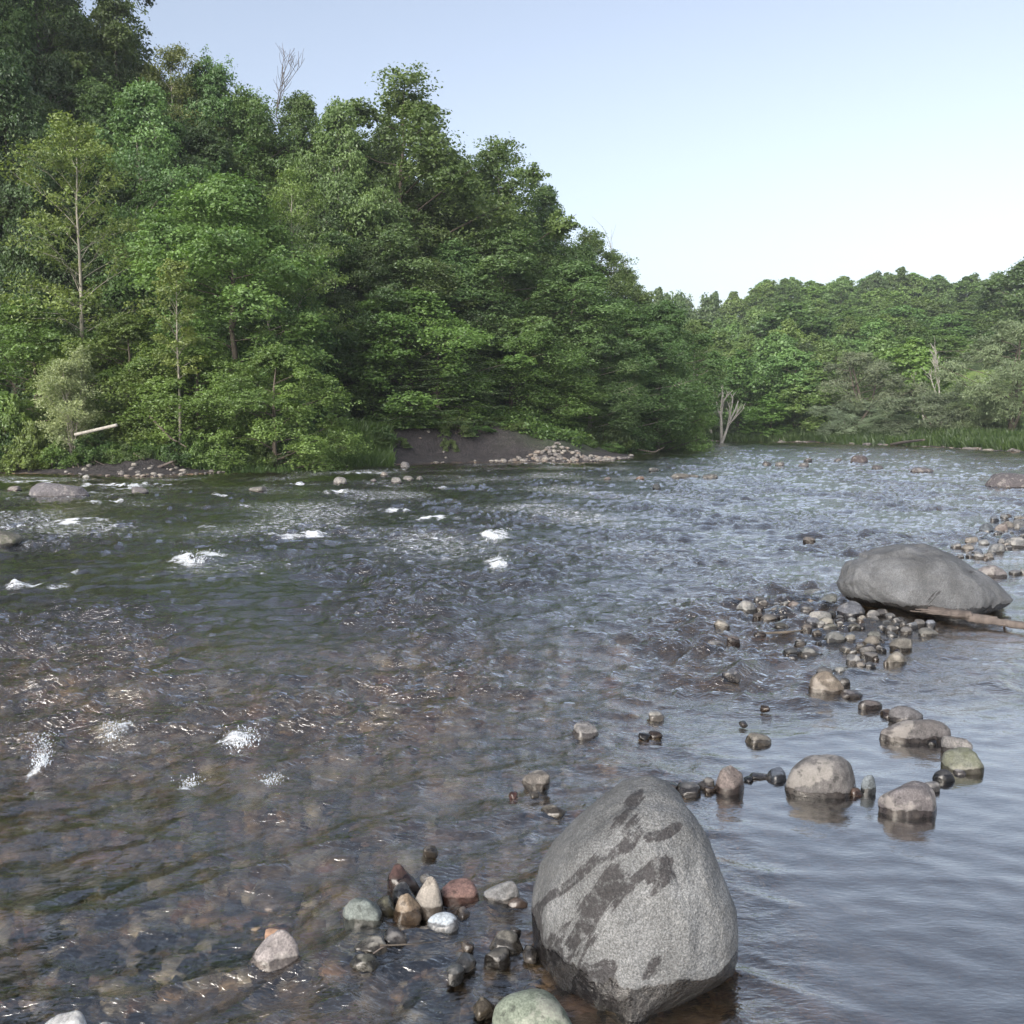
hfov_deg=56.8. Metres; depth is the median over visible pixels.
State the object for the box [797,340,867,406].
hillside tree
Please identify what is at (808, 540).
stone
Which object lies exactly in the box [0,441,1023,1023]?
water
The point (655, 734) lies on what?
stone
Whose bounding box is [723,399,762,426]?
bank tree
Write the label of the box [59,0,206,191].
oak tree
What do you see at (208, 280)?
hemlock tree
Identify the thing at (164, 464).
fallen branch
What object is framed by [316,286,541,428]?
maple tree
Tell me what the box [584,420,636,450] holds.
bush
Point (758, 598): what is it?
cobble
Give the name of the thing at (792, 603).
cobble
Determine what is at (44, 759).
splash
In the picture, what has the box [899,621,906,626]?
cobble
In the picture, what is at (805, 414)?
bank tree
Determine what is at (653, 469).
stone
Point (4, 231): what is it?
birch tree
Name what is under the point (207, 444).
bush
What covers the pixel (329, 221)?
birch tree
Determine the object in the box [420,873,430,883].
stone
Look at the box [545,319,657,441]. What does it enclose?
birch tree
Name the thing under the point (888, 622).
cobble
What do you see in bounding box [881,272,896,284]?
hillside tree
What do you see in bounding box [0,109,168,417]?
ash tree
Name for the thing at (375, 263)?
oak tree
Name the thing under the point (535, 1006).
boulder
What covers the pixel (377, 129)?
oak tree
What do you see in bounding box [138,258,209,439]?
sapling
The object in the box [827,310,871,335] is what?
hillside tree
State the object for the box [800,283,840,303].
hillside tree
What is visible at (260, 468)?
bank grass
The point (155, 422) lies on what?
fallen branch
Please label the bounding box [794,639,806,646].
cobble
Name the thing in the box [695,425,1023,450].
meadow grass
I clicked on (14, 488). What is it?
stone
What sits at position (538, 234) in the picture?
birch tree
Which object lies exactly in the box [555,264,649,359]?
hemlock tree
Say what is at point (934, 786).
rock
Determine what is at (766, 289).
hillside tree
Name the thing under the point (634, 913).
boulder
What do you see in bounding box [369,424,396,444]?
bush
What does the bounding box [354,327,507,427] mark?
hemlock tree
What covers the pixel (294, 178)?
ash tree
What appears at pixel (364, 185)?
birch tree
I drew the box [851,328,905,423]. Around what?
hillside tree
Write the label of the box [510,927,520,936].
stone
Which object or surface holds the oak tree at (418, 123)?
on the ground at (507, 444)
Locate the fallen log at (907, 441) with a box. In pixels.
[890,439,924,444]
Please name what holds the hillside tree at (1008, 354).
on the ground at (507, 444)
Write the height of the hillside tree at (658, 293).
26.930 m
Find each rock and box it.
[45,1010,86,1023]
[249,930,299,971]
[342,898,383,929]
[350,953,379,971]
[354,936,387,955]
[384,927,407,943]
[387,864,419,892]
[392,882,414,906]
[393,893,421,924]
[415,876,442,919]
[427,912,459,932]
[440,878,478,905]
[484,881,519,903]
[484,947,510,969]
[489,929,523,954]
[508,897,527,907]
[522,770,549,790]
[541,804,565,816]
[572,721,598,739]
[677,782,700,797]
[707,641,725,647]
[715,765,743,795]
[722,670,740,683]
[745,733,771,745]
[808,671,843,693]
[840,689,862,698]
[858,700,881,708]
[879,719,950,742]
[889,705,922,721]
[910,467,932,472]
[925,781,939,791]
[932,769,954,781]
[941,736,972,751]
[941,747,983,773]
[978,565,1006,578]
[1004,536,1023,547]
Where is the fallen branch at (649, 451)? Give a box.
[637,447,663,452]
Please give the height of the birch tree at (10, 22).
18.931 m
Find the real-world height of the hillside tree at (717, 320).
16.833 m
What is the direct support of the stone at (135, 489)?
on the water
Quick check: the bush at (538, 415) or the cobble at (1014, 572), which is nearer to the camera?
the cobble at (1014, 572)
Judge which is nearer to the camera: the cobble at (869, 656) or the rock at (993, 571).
the cobble at (869, 656)
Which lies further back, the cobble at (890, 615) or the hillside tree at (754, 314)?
the hillside tree at (754, 314)
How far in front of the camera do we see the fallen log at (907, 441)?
76.89 m
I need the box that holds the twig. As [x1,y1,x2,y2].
[380,941,439,946]
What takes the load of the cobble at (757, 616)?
in the water
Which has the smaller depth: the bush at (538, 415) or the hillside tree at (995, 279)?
the bush at (538, 415)
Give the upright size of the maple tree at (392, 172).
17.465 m
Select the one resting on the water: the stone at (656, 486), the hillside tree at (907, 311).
the stone at (656, 486)
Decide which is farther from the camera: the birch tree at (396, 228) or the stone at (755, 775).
the birch tree at (396, 228)
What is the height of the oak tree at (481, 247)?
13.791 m
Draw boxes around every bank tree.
[680,319,736,354]
[699,349,775,433]
[721,300,856,355]
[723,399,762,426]
[735,392,812,436]
[756,347,837,429]
[774,367,872,430]
[799,401,858,428]
[853,336,968,423]
[940,318,993,355]
[973,257,1023,354]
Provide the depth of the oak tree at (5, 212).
46.40 m
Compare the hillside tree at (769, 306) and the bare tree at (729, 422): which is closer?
the bare tree at (729, 422)
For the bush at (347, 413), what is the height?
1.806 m
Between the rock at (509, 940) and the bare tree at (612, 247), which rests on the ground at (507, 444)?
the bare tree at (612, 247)
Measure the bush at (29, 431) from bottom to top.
2.123 m
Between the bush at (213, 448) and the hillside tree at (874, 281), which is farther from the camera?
the hillside tree at (874, 281)
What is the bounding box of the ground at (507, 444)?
[0,356,1023,476]
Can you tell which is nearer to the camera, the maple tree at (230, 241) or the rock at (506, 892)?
the rock at (506, 892)
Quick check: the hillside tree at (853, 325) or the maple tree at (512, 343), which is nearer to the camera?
the maple tree at (512, 343)
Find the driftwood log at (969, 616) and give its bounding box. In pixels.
[910,606,1023,629]
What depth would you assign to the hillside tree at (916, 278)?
192.28 m
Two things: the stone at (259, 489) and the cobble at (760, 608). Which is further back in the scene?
the stone at (259, 489)
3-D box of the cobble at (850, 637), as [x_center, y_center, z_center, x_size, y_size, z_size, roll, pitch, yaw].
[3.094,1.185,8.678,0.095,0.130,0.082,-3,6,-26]
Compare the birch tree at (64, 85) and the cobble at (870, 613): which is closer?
the cobble at (870, 613)
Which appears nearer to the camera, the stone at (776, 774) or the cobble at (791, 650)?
the stone at (776, 774)
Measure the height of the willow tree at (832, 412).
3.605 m
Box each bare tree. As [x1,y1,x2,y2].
[257,43,304,132]
[598,222,639,312]
[715,380,732,441]
[720,392,744,442]
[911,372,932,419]
[922,338,940,421]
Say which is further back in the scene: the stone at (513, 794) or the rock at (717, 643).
the rock at (717, 643)
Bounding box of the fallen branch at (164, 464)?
[157,460,175,467]
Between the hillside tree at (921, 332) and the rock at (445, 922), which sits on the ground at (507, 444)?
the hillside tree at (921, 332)
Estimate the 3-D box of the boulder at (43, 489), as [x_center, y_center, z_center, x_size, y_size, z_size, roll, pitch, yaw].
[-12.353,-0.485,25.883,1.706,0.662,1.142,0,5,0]
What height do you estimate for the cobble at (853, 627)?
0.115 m
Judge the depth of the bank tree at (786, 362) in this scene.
96.94 m
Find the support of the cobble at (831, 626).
in the water
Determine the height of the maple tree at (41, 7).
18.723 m
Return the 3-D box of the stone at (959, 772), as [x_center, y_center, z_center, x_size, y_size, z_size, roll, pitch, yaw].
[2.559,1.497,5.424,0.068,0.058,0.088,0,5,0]
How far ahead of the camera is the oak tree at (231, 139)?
57.48 m
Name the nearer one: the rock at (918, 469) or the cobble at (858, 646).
the cobble at (858, 646)
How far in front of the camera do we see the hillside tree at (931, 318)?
142.68 m
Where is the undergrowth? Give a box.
[0,374,594,448]
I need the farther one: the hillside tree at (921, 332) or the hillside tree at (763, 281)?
the hillside tree at (763, 281)
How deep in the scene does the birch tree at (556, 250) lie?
69.47 m
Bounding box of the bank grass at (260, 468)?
[19,438,304,472]
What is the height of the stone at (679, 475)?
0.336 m
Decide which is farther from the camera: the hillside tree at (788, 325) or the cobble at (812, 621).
the hillside tree at (788, 325)
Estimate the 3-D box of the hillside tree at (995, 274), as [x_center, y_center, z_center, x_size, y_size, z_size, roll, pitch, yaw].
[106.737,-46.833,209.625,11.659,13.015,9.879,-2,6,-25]
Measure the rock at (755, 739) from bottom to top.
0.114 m
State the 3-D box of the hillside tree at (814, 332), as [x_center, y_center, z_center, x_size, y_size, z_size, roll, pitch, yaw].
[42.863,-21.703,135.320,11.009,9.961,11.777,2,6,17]
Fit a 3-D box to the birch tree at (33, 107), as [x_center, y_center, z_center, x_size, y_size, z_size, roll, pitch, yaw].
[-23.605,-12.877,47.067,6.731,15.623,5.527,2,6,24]
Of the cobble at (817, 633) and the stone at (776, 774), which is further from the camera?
the cobble at (817, 633)
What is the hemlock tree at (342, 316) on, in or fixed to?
on the ground at (507, 444)
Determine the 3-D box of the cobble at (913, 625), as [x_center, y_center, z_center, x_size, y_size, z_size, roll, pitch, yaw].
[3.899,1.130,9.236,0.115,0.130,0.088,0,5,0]
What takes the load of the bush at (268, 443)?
on the ground at (507, 444)
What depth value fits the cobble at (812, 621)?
9.36 m
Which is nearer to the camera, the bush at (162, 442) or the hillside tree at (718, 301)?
the bush at (162, 442)
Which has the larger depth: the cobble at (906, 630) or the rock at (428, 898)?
the cobble at (906, 630)
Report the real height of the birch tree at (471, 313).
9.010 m
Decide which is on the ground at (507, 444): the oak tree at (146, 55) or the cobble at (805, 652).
the oak tree at (146, 55)
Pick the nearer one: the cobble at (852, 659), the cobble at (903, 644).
the cobble at (852, 659)
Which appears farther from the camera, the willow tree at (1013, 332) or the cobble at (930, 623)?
the willow tree at (1013, 332)
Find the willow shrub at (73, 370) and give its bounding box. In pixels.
[30,343,104,465]
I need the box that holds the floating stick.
[765,630,803,633]
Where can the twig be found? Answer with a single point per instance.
(381, 945)
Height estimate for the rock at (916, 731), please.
0.289 m
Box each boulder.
[0,530,22,545]
[29,482,89,496]
[492,988,571,1023]
[531,775,738,1021]
[784,754,855,797]
[836,543,1012,620]
[878,781,936,817]
[985,473,1023,488]
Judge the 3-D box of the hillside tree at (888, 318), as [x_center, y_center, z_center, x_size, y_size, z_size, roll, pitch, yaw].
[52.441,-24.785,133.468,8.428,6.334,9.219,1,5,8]
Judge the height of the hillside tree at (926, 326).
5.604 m
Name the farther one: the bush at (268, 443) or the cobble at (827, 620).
the bush at (268, 443)
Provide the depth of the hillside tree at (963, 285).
191.45 m
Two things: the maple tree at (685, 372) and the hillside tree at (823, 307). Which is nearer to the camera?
the maple tree at (685, 372)
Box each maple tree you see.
[0,292,145,437]
[13,311,211,445]
[22,0,80,86]
[30,1,124,142]
[75,39,153,133]
[104,334,294,458]
[145,74,223,109]
[180,342,375,472]
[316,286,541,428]
[328,343,397,417]
[371,144,415,200]
[442,318,603,421]
[491,354,619,420]
[621,350,719,449]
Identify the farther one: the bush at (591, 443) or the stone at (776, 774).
the bush at (591, 443)
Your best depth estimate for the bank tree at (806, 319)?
134.51 m
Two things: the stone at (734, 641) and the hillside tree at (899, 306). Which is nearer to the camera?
the stone at (734, 641)
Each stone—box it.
[7,486,21,491]
[131,486,148,493]
[249,486,266,491]
[334,477,346,482]
[377,895,394,915]
[391,477,401,483]
[401,462,409,467]
[403,476,413,479]
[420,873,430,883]
[423,845,437,857]
[447,963,464,986]
[455,952,476,973]
[456,906,469,919]
[461,942,473,952]
[473,996,494,1020]
[509,791,517,798]
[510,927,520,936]
[523,945,537,963]
[530,791,538,797]
[638,733,649,740]
[648,711,663,721]
[649,468,658,471]
[649,730,662,738]
[653,484,660,488]
[669,782,677,789]
[671,473,689,477]
[698,777,714,790]
[702,474,717,477]
[704,785,715,792]
[714,619,729,630]
[727,636,739,647]
[739,720,747,727]
[744,776,752,782]
[749,772,766,778]
[760,705,769,712]
[766,767,786,781]
[775,461,783,465]
[798,463,808,466]
[803,536,815,543]
[816,667,832,673]
[832,666,844,671]
[840,677,849,687]
[850,455,867,462]
[851,787,862,796]
[861,775,875,794]
[872,465,882,469]
[880,709,889,717]
[926,739,935,745]
[953,769,965,775]
[979,523,993,531]
[994,523,1007,530]
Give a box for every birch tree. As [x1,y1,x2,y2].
[0,0,73,279]
[0,41,86,403]
[0,93,95,400]
[0,139,20,392]
[8,48,105,324]
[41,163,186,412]
[43,77,246,390]
[48,66,143,328]
[82,188,206,398]
[100,125,194,333]
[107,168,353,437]
[143,116,282,349]
[157,44,262,177]
[185,213,311,418]
[199,247,339,434]
[226,196,317,320]
[248,139,340,226]
[278,96,404,417]
[288,173,391,401]
[294,172,416,413]
[307,201,456,416]
[345,148,402,206]
[381,237,535,409]
[401,274,533,416]
[416,167,483,253]
[420,217,604,417]
[422,176,555,312]
[487,231,541,400]
[487,342,603,417]
[515,258,662,424]
[517,222,611,328]
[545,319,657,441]
[556,298,677,421]
[560,297,716,452]
[582,367,662,427]
[614,325,696,391]
[622,297,729,447]
[623,299,675,345]
[677,318,729,444]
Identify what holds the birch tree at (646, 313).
on the ground at (507, 444)
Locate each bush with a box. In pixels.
[0,393,47,450]
[0,432,15,459]
[0,436,38,469]
[0,438,41,472]
[12,418,46,469]
[31,443,64,468]
[36,441,84,468]
[72,433,115,464]
[77,441,117,463]
[102,444,131,460]
[103,441,134,463]
[128,449,153,460]
[132,445,174,455]
[139,439,170,456]
[155,440,167,453]
[159,440,196,467]
[160,411,193,442]
[174,433,205,468]
[199,438,254,460]
[202,443,220,466]
[205,443,246,463]
[238,443,268,465]
[239,435,280,467]
[254,439,284,455]
[271,433,306,469]
[315,402,354,427]
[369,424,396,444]
[373,437,391,446]
[392,437,413,447]
[402,407,456,428]
[435,414,478,436]
[440,437,459,451]
[470,425,497,433]
[475,414,511,422]
[499,422,529,430]
[519,413,551,421]
[531,425,550,431]
[547,418,588,429]
[580,440,598,447]
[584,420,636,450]
[599,416,665,450]
[601,443,626,453]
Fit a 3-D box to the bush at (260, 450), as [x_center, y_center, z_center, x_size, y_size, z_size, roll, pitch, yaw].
[-10.726,-2.458,39.529,2.344,1.631,2.056,-1,5,-6]
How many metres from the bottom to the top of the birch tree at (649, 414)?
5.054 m
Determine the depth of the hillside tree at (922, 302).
171.19 m
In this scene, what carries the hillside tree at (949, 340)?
on the ground at (507, 444)
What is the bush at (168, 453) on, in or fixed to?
on the ground at (507, 444)
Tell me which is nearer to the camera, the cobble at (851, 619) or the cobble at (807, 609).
the cobble at (851, 619)
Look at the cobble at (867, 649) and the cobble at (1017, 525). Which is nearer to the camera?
the cobble at (867, 649)
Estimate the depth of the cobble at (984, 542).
15.45 m
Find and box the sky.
[71,0,1023,316]
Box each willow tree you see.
[682,401,746,433]
[799,350,932,426]
[806,398,892,435]
[853,410,932,435]
[869,390,1008,435]
[931,318,1023,431]
[943,396,1023,432]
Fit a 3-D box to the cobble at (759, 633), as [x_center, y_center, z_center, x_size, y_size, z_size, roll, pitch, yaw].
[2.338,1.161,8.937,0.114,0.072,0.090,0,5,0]
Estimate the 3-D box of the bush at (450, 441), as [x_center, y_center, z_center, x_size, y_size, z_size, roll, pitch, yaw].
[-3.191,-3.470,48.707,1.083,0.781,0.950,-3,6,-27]
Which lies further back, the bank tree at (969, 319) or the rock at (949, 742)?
the bank tree at (969, 319)
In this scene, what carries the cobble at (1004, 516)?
on the water
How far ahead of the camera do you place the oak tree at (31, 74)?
50.33 m
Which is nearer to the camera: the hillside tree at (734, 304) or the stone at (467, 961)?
the stone at (467, 961)
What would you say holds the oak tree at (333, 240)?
on the ground at (507, 444)
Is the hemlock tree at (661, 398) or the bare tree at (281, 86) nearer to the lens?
the bare tree at (281, 86)
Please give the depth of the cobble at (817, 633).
8.88 m
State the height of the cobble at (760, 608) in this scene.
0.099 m
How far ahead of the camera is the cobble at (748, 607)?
10.01 m
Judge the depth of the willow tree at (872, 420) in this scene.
86.58 m
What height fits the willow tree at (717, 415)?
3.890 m
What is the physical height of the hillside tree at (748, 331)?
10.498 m
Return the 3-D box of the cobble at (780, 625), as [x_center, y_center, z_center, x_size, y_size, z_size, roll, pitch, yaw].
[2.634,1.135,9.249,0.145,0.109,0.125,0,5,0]
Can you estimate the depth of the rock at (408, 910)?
3.83 m
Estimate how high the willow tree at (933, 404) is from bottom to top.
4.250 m
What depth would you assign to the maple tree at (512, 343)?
54.68 m
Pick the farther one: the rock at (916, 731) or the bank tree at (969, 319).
the bank tree at (969, 319)
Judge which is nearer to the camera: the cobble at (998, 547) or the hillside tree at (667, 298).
the cobble at (998, 547)
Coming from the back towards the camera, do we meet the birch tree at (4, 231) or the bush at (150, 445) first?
the birch tree at (4, 231)
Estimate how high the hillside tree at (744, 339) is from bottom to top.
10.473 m
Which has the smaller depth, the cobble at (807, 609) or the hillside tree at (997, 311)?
the cobble at (807, 609)
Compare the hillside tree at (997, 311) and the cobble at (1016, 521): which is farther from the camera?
the hillside tree at (997, 311)
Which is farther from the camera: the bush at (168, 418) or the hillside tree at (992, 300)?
the hillside tree at (992, 300)
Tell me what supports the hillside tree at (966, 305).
on the ground at (507, 444)
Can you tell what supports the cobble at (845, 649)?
in the water
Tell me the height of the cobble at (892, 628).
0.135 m
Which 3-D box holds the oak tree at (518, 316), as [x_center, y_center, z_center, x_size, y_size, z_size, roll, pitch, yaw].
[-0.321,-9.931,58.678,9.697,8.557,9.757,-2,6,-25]
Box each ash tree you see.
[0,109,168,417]
[132,41,227,132]
[236,166,355,433]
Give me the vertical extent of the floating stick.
0.026 m
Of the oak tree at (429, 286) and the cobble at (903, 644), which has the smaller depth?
the cobble at (903, 644)
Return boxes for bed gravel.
[251,909,282,937]
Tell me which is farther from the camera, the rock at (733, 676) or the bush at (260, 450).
the bush at (260, 450)
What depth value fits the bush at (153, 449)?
37.69 m
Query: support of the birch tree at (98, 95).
on the ground at (507, 444)
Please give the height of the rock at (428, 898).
0.273 m
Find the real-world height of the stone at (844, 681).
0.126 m
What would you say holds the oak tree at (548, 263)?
on the ground at (507, 444)
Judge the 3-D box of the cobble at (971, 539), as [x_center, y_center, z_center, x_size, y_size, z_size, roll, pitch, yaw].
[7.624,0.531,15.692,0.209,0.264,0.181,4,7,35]
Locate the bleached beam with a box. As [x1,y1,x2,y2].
[74,423,117,435]
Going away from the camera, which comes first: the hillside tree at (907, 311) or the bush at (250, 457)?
the bush at (250, 457)
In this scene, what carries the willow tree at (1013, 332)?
on the ground at (507, 444)
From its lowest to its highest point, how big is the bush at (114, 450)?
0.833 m
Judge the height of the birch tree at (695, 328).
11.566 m
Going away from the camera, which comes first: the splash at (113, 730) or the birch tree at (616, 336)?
the splash at (113, 730)
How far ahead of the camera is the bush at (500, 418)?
51.83 m
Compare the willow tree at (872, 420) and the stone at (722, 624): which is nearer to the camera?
the stone at (722, 624)
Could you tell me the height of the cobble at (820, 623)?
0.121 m
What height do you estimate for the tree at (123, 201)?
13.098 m
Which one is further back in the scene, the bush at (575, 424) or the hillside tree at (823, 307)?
the hillside tree at (823, 307)
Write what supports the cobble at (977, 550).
on the water
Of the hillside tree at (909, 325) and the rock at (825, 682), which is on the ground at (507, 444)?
the hillside tree at (909, 325)
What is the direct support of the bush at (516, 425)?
on the ground at (507, 444)
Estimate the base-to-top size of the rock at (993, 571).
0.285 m
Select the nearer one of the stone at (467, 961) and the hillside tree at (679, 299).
the stone at (467, 961)
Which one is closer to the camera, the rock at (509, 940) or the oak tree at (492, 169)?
the rock at (509, 940)
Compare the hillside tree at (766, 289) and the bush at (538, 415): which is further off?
the hillside tree at (766, 289)
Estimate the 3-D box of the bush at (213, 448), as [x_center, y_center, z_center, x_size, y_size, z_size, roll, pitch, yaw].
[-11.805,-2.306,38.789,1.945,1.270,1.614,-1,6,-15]
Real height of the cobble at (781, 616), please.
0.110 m
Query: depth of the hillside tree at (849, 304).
173.86 m
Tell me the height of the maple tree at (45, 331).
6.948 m
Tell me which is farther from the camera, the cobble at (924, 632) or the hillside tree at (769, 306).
the hillside tree at (769, 306)
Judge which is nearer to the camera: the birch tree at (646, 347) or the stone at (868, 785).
the stone at (868, 785)
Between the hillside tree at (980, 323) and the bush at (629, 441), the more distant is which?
the hillside tree at (980, 323)
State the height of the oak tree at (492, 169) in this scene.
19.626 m
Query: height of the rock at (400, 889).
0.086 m
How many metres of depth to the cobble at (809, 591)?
10.91 m
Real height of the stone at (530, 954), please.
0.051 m
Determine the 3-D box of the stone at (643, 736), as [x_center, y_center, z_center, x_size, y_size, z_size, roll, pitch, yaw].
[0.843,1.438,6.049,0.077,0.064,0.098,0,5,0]
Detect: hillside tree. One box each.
[646,286,670,313]
[663,292,670,300]
[666,290,692,320]
[682,293,697,317]
[689,292,724,329]
[696,349,736,410]
[709,343,753,403]
[710,291,721,308]
[710,317,723,333]
[711,330,739,348]
[712,313,742,329]
[717,291,750,320]
[717,321,742,334]
[721,332,758,358]
[734,325,763,339]
[738,329,763,350]
[739,305,774,331]
[740,279,801,318]
[740,300,783,327]
[744,279,778,305]
[748,331,809,424]
[755,334,802,380]
[760,278,802,307]
[768,318,817,343]
[772,340,835,419]
[778,277,803,295]
[786,280,833,308]
[797,333,836,357]
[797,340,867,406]
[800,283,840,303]
[802,327,830,338]
[807,298,832,314]
[811,278,860,309]
[820,334,867,368]
[821,307,872,322]
[824,276,855,304]
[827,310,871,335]
[829,298,873,316]
[831,316,870,340]
[836,318,912,363]
[845,275,886,303]
[846,287,910,317]
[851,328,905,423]
[853,270,891,303]
[857,313,902,339]
[862,297,893,317]
[872,305,920,319]
[875,305,929,326]
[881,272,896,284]
[885,266,924,300]
[890,317,927,347]
[891,274,942,307]
[891,294,918,307]
[896,320,943,342]
[896,326,955,388]
[912,295,950,313]
[917,314,956,327]
[919,274,957,311]
[920,302,954,316]
[927,314,976,347]
[929,329,981,356]
[929,336,970,371]
[942,309,994,321]
[947,301,986,312]
[948,276,981,312]
[957,272,982,309]
[959,319,998,357]
[965,275,1018,298]
[969,292,1003,313]
[982,324,1023,363]
[983,270,1015,292]
[990,306,1020,322]
[994,313,1021,352]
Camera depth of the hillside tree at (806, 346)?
113.34 m
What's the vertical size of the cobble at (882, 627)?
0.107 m
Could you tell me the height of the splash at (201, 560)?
0.182 m
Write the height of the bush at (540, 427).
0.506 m
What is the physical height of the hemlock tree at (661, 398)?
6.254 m
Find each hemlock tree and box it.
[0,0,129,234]
[129,64,167,99]
[137,120,236,343]
[154,202,261,388]
[220,250,369,426]
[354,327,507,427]
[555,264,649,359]
[640,377,687,429]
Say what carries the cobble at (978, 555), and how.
on the water
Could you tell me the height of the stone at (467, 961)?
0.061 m
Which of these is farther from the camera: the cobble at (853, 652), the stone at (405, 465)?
the stone at (405, 465)
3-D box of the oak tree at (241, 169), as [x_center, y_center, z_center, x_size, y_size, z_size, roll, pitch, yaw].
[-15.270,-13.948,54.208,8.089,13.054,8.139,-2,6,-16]
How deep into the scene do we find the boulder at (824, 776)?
5.08 m
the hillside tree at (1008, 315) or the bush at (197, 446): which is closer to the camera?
the bush at (197, 446)
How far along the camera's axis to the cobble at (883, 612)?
9.82 m
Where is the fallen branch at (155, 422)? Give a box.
[149,414,186,447]
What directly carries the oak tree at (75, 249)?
on the ground at (507, 444)
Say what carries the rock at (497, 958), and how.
on the water
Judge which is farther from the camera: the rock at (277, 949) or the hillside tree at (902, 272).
the hillside tree at (902, 272)
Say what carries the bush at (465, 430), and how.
on the ground at (507, 444)
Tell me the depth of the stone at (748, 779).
5.29 m
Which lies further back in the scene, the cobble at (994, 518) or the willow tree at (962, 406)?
the willow tree at (962, 406)
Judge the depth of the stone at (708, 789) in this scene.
5.15 m
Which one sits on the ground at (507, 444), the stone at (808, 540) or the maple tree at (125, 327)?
the maple tree at (125, 327)
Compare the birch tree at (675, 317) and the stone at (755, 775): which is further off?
the birch tree at (675, 317)
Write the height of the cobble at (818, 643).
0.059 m
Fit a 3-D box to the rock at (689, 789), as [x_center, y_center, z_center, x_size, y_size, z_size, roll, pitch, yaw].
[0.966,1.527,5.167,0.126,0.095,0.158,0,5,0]
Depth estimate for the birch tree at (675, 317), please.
71.66 m
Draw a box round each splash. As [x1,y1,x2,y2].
[21,731,58,769]
[99,717,138,742]
[171,773,204,788]
[172,549,219,563]
[195,723,264,753]
[254,772,288,786]
[479,528,509,539]
[481,555,520,566]
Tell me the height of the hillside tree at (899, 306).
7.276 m
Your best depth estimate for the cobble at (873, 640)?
8.52 m
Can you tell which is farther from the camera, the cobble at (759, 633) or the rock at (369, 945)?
the cobble at (759, 633)
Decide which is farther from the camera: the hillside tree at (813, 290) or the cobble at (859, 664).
the hillside tree at (813, 290)
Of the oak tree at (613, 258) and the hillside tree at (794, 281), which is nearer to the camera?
the oak tree at (613, 258)
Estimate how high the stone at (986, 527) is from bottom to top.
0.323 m
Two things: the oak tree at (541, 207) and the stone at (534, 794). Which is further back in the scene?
the oak tree at (541, 207)
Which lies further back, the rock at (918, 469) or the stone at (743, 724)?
the rock at (918, 469)
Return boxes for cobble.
[736,600,756,613]
[752,612,762,621]
[753,631,765,636]
[754,596,765,601]
[756,606,762,611]
[758,600,767,606]
[759,614,776,621]
[774,622,789,628]
[777,613,786,620]
[783,647,800,655]
[787,601,798,606]
[788,654,797,659]
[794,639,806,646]
[800,606,812,612]
[800,647,818,657]
[801,623,811,633]
[804,589,829,593]
[806,617,818,626]
[808,611,831,619]
[812,630,821,635]
[815,641,821,645]
[816,621,825,627]
[819,617,833,623]
[820,593,836,601]
[822,624,837,630]
[823,631,844,641]
[829,610,835,617]
[835,618,845,622]
[837,601,864,619]
[839,647,851,652]
[845,634,855,640]
[846,654,861,664]
[847,617,856,621]
[848,624,860,631]
[849,650,856,654]
[854,661,864,666]
[855,643,864,649]
[860,646,876,656]
[862,635,880,645]
[864,652,878,661]
[865,662,875,668]
[866,610,879,617]
[867,631,881,639]
[872,657,878,661]
[875,645,886,652]
[876,609,887,617]
[877,625,885,631]
[883,620,894,624]
[885,613,895,618]
[885,625,898,633]
[886,631,897,636]
[886,651,906,666]
[889,638,911,651]
[891,618,900,622]
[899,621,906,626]
[900,626,911,634]
[906,622,917,629]
[914,619,924,627]
[918,627,938,636]
[925,620,935,627]
[950,543,960,547]
[960,544,973,549]
[965,537,978,543]
[972,548,982,553]
[973,551,984,558]
[978,539,988,544]
[984,553,993,559]
[987,549,995,552]
[988,543,1004,552]
[990,516,998,521]
[1001,514,1008,518]
[1002,521,1013,526]
[1005,545,1011,550]
[1008,569,1020,574]
[1013,519,1023,524]
[1014,523,1023,528]
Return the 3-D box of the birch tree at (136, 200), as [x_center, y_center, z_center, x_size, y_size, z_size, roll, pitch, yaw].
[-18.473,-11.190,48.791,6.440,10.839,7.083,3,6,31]
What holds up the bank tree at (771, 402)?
on the ground at (507, 444)
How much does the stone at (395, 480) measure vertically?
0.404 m
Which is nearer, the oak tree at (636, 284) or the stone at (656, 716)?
the stone at (656, 716)
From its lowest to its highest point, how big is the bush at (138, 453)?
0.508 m
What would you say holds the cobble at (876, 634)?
in the water
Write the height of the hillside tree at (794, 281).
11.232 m
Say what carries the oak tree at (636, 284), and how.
on the ground at (507, 444)
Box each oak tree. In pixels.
[0,0,62,210]
[0,92,128,339]
[0,136,132,382]
[28,0,92,22]
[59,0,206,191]
[77,0,171,72]
[195,108,237,149]
[203,147,278,330]
[218,80,315,241]
[218,109,316,231]
[258,90,337,221]
[272,229,404,420]
[277,60,543,297]
[314,238,423,416]
[336,235,485,410]
[365,177,483,316]
[367,116,433,248]
[395,148,501,353]
[410,195,520,359]
[456,134,580,334]
[461,279,584,405]
[517,183,608,359]
[524,256,603,367]
[570,225,654,354]
[606,269,649,360]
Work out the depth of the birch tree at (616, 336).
68.82 m
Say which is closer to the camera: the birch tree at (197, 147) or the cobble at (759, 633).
the cobble at (759, 633)
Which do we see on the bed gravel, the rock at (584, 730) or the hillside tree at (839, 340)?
the rock at (584, 730)
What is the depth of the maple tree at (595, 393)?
56.38 m
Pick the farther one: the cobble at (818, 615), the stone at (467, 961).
the cobble at (818, 615)
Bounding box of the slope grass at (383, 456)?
[302,417,396,466]
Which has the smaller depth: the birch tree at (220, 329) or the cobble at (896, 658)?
the cobble at (896, 658)
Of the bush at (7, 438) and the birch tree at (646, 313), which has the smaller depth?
the bush at (7, 438)
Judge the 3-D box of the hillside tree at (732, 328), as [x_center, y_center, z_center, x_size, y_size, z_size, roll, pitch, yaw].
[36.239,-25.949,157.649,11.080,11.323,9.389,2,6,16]
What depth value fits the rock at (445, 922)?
3.75 m

